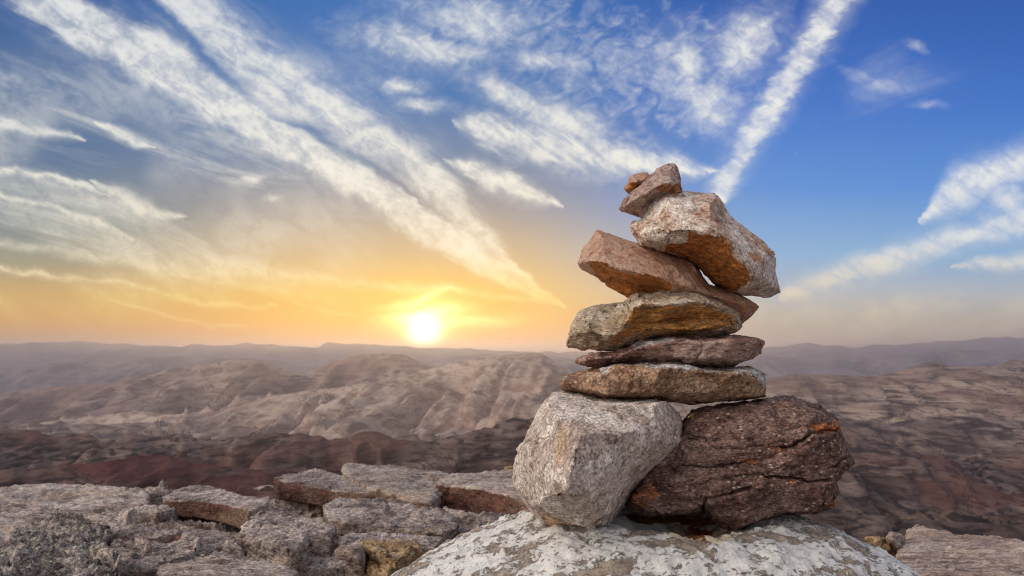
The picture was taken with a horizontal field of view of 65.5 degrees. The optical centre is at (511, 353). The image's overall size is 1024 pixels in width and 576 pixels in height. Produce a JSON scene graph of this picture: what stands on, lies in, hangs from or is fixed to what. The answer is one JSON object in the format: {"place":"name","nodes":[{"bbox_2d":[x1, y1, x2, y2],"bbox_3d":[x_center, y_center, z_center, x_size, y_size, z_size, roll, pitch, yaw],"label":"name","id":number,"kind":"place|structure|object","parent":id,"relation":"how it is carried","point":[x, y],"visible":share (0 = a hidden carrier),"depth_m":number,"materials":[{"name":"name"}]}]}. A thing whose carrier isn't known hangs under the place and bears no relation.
{"place":"outdoors","nodes":[
{"label":"outdoors","id":0,"kind":"place"},
{"bbox_2d":[0,353,434,423],"bbox_3d":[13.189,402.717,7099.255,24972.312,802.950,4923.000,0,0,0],"label":"mesa hills","id":1,"kind":"structure","parent":0,"point":[218,386],"depth_m":7022.81,"materials":[{"name":"brown stone"}]},
{"bbox_2d":[83,479,506,575],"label":"bedrock","id":2,"kind":"structure","parent":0,"point":[152,515],"depth_m":3.78,"materials":[{"name":"grey stone"}]},
{"bbox_2d":[0,508,113,575],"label":"knobbly rock","id":3,"kind":"object","parent":2,"relation":"on","point":[42,546],"visible":0.95,"depth_m":2.97,"materials":[{"name":"grey stone"}]},
{"bbox_2d":[0,483,150,546],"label":"rounded slab","id":4,"kind":"structure","parent":2,"relation":"on","point":[23,505],"depth_m":4.27,"materials":[{"name":"grey stone"}]},
{"bbox_2d":[110,525,236,575],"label":"cracked bench rock","id":5,"kind":"object","parent":2,"relation":"on","point":[214,539],"visible":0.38,"depth_m":3.26,"materials":[{"name":"grey stone"}]},
{"bbox_2d":[162,485,269,528],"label":"red edged slab","id":6,"kind":"structure","parent":2,"relation":"on","point":[211,503],"depth_m":4.23,"materials":[{"name":"stone"}]},
{"bbox_2d":[157,557,298,575],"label":"flat front slab","id":7,"kind":"structure","parent":2,"relation":"on","point":[223,566],"depth_m":2.71,"materials":[{"name":"grey stone"}]},
{"bbox_2d":[254,485,273,490],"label":"knob stone","id":8,"kind":"object","parent":2,"relation":"on","point":[264,487],"visible":1,"depth_m":4.70,"materials":[{"name":"grey stone"}]},
{"bbox_2d":[59,506,469,575],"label":"rubble","id":9,"kind":"object","parent":2,"relation":"on","point":[101,509],"visible":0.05,"depth_m":3.05,"materials":[{"name":"grey stone"}]},
{"bbox_2d":[236,510,336,575],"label":"humped boulder","id":10,"kind":"object","parent":2,"relation":"on","point":[294,540],"visible":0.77,"depth_m":3.19,"materials":[{"name":"grey stone"}]},
{"bbox_2d":[273,468,375,506],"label":"slab","id":11,"kind":"structure","parent":2,"relation":"on","point":[318,487],"depth_m":4.74,"materials":[{"name":"stone"}]},
{"bbox_2d":[334,543,365,573],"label":"wedge rock","id":12,"kind":"object","parent":2,"relation":"on","point":[353,556],"visible":1,"depth_m":2.82,"materials":[{"name":"grey stone"}]},
{"bbox_2d":[336,531,442,553],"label":"grey shelf rock","id":13,"kind":"object","parent":2,"relation":"on","point":[426,543],"visible":0.32,"depth_m":3.30,"materials":[{"name":"grey stone"}]},
{"bbox_2d":[323,497,458,541],"bbox_3d":[-0.612,0.846,3.884,0.531,0.205,1.047,0,0,-44],"label":"wide grey rock","id":14,"kind":"object","parent":2,"relation":"on","point":[362,515],"visible":0.63,"depth_m":3.74,"materials":[{"name":"grey stone"}]},
{"bbox_2d":[359,538,422,575],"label":"ochre block","id":15,"kind":"structure","parent":2,"relation":"on","point":[384,557],"depth_m":2.85,"materials":[{"name":"brown stone"}]},
{"bbox_2d":[341,462,448,506],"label":"long skyline slab","id":16,"kind":"structure","parent":2,"relation":"on","point":[417,487],"depth_m":4.66,"materials":[{"name":"grey stone"}]},
{"bbox_2d":[436,469,527,514],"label":"red faced block","id":17,"kind":"structure","parent":2,"relation":"on","point":[486,491],"depth_m":4.45,"materials":[{"name":"brown stone"}]},
{"bbox_2d":[391,507,921,575],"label":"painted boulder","id":18,"kind":"object","parent":2,"relation":"on","point":[627,542],"visible":0.75,"depth_m":1.36,"materials":[{"name":"white stone"}]},
{"bbox_2d":[512,390,682,528],"bbox_3d":[0.165,0.213,1.437,0.329,0.286,0.461,0,0,0],"label":"grey boulder stone","id":19,"kind":"object","parent":18,"relation":"on","point":[585,461],"visible":0.88,"depth_m":1.31,"materials":[{"name":"stone"}]},
{"bbox_2d":[625,395,854,529],"bbox_3d":[0.452,0.222,1.572,0.485,0.285,0.393,0,0,0],"label":"dark layered stone","id":20,"kind":"object","parent":18,"relation":"on","point":[735,465],"visible":0.89,"depth_m":1.41,"materials":[{"name":"brown stone"}]},
{"bbox_2d":[558,361,766,404],"bbox_3d":[0.287,0.056,1.507,0.403,0.085,0.290,0,0,0],"label":"thick brown stone","id":21,"kind":"object","parent":20,"relation":"on","point":[679,382],"visible":0.94,"depth_m":1.39,"materials":[{"name":"brown stone"}]},
{"bbox_2d":[575,334,764,367],"bbox_3d":[0.298,-0.003,1.504,0.363,0.067,0.248,0,0,0],"label":"thin red stone","id":22,"kind":"object","parent":21,"relation":"on","point":[724,351],"visible":0.88,"depth_m":1.42,"materials":[{"name":"stone"}]},
{"bbox_2d":[566,290,741,351],"bbox_3d":[0.272,-0.066,1.505,0.342,0.129,0.279,0,0,0],"label":"rough stone","id":23,"kind":"object","parent":22,"relation":"on","point":[631,319],"visible":0.85,"depth_m":1.42,"materials":[{"name":"brown stone"}]},
{"bbox_2d":[578,230,758,323],"bbox_3d":[0.297,-0.144,1.543,0.384,0.190,0.267,0,0,-30],"label":"tilted slab stone","id":24,"kind":"object","parent":23,"relation":"on","point":[625,268],"visible":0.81,"depth_m":1.45,"materials":[{"name":"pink stone"}]},
{"bbox_2d":[629,191,780,297],"bbox_3d":[0.365,-0.214,1.530,0.270,0.221,0.413,0,0,30],"label":"block stone","id":25,"kind":"object","parent":24,"relation":"on","point":[712,239],"visible":0.95,"depth_m":1.41,"materials":[{"name":"grey stone"}]},
{"bbox_2d":[618,163,682,218],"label":"wedge stone","id":26,"kind":"object","parent":25,"relation":"on","point":[663,180],"visible":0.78,"depth_m":1.46,"materials":[{"name":"stone"}]},
{"bbox_2d":[624,172,649,193],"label":"pebble","id":27,"kind":"object","parent":26,"relation":"on","point":[635,181],"visible":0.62,"depth_m":1.49,"materials":[{"name":"brown stone"}]},
{"bbox_2d":[865,536,889,551],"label":"rock","id":28,"kind":"object","parent":2,"relation":"on","point":[883,543],"visible":0.84,"depth_m":3.60,"materials":[{"name":"brown stone"}]},
{"bbox_2d":[895,524,1023,575],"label":"striated slab","id":29,"kind":"structure","parent":2,"relation":"on","point":[923,551],"depth_m":3.54,"materials":[{"name":"grey stone"}]},
{"bbox_2d":[886,531,904,556],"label":"rock","id":30,"kind":"object","parent":29,"relation":"on","point":[897,541],"visible":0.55,"depth_m":3.67,"materials":[{"name":"grey stone"}]},
{"bbox_2d":[41,352,693,440],"bbox_3d":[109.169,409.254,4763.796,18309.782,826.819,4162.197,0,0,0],"label":"pale ridge","id":31,"kind":"structure","parent":0,"point":[457,398],"depth_m":4600.98,"materials":[{"name":"stone"}]},
{"bbox_2d":[0,417,1023,517],"bbox_3d":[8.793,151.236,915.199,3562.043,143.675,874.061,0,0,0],"label":"dark hills","id":32,"kind":"structure","parent":0,"point":[884,478],"depth_m":924.97,"materials":[{"name":"brown stone"}]},
{"bbox_2d":[0,360,1023,438],"bbox_3d":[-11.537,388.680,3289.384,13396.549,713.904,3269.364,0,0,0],"label":"hills","id":33,"kind":"structure","parent":0,"point":[928,389],"depth_m":3342.10,"materials":[{"name":"brown stone"}]},
{"bbox_2d":[0,337,1023,367],"bbox_3d":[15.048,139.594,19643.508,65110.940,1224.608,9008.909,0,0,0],"label":"mountains","id":34,"kind":"structure","parent":0,"point":[32,354],"depth_m":20311.20,"materials":[{"name":"stone"}]},
{"bbox_2d":[0,349,1023,392],"bbox_3d":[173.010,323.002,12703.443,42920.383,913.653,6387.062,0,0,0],"label":"distant range","id":35,"kind":"structure","parent":0,"point":[84,371],"depth_m":12543.81,"materials":[{"name":"stone"}]},
{"bbox_2d":[0,455,1023,518],"bbox_3d":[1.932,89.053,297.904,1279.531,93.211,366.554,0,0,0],"label":"red hills","id":36,"kind":"structure","parent":0,"point":[142,471],"depth_m":320.52,"materials":[{"name":"brown stone"}]},
{"bbox_2d":[0,0,1023,352],"label":"sky","id":37,"kind":"structure","parent":0,"point":[177,173],"materials":[{"name":"blue"}]},
{"bbox_2d":[48,411,1023,461],"bbox_3d":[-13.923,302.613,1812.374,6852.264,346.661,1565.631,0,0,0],"label":"brown hills","id":38,"kind":"structure","parent":0,"point":[960,438],"depth_m":1821.03,"materials":[{"name":"brown stone"}]},
{"bbox_2d":[800,503,1023,543],"bbox_3d":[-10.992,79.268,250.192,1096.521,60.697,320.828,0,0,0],"label":"brown hill","id":39,"kind":"structure","parent":0,"point":[859,524],"depth_m":256.05,"materials":[{"name":"brown stone"}]}
]}

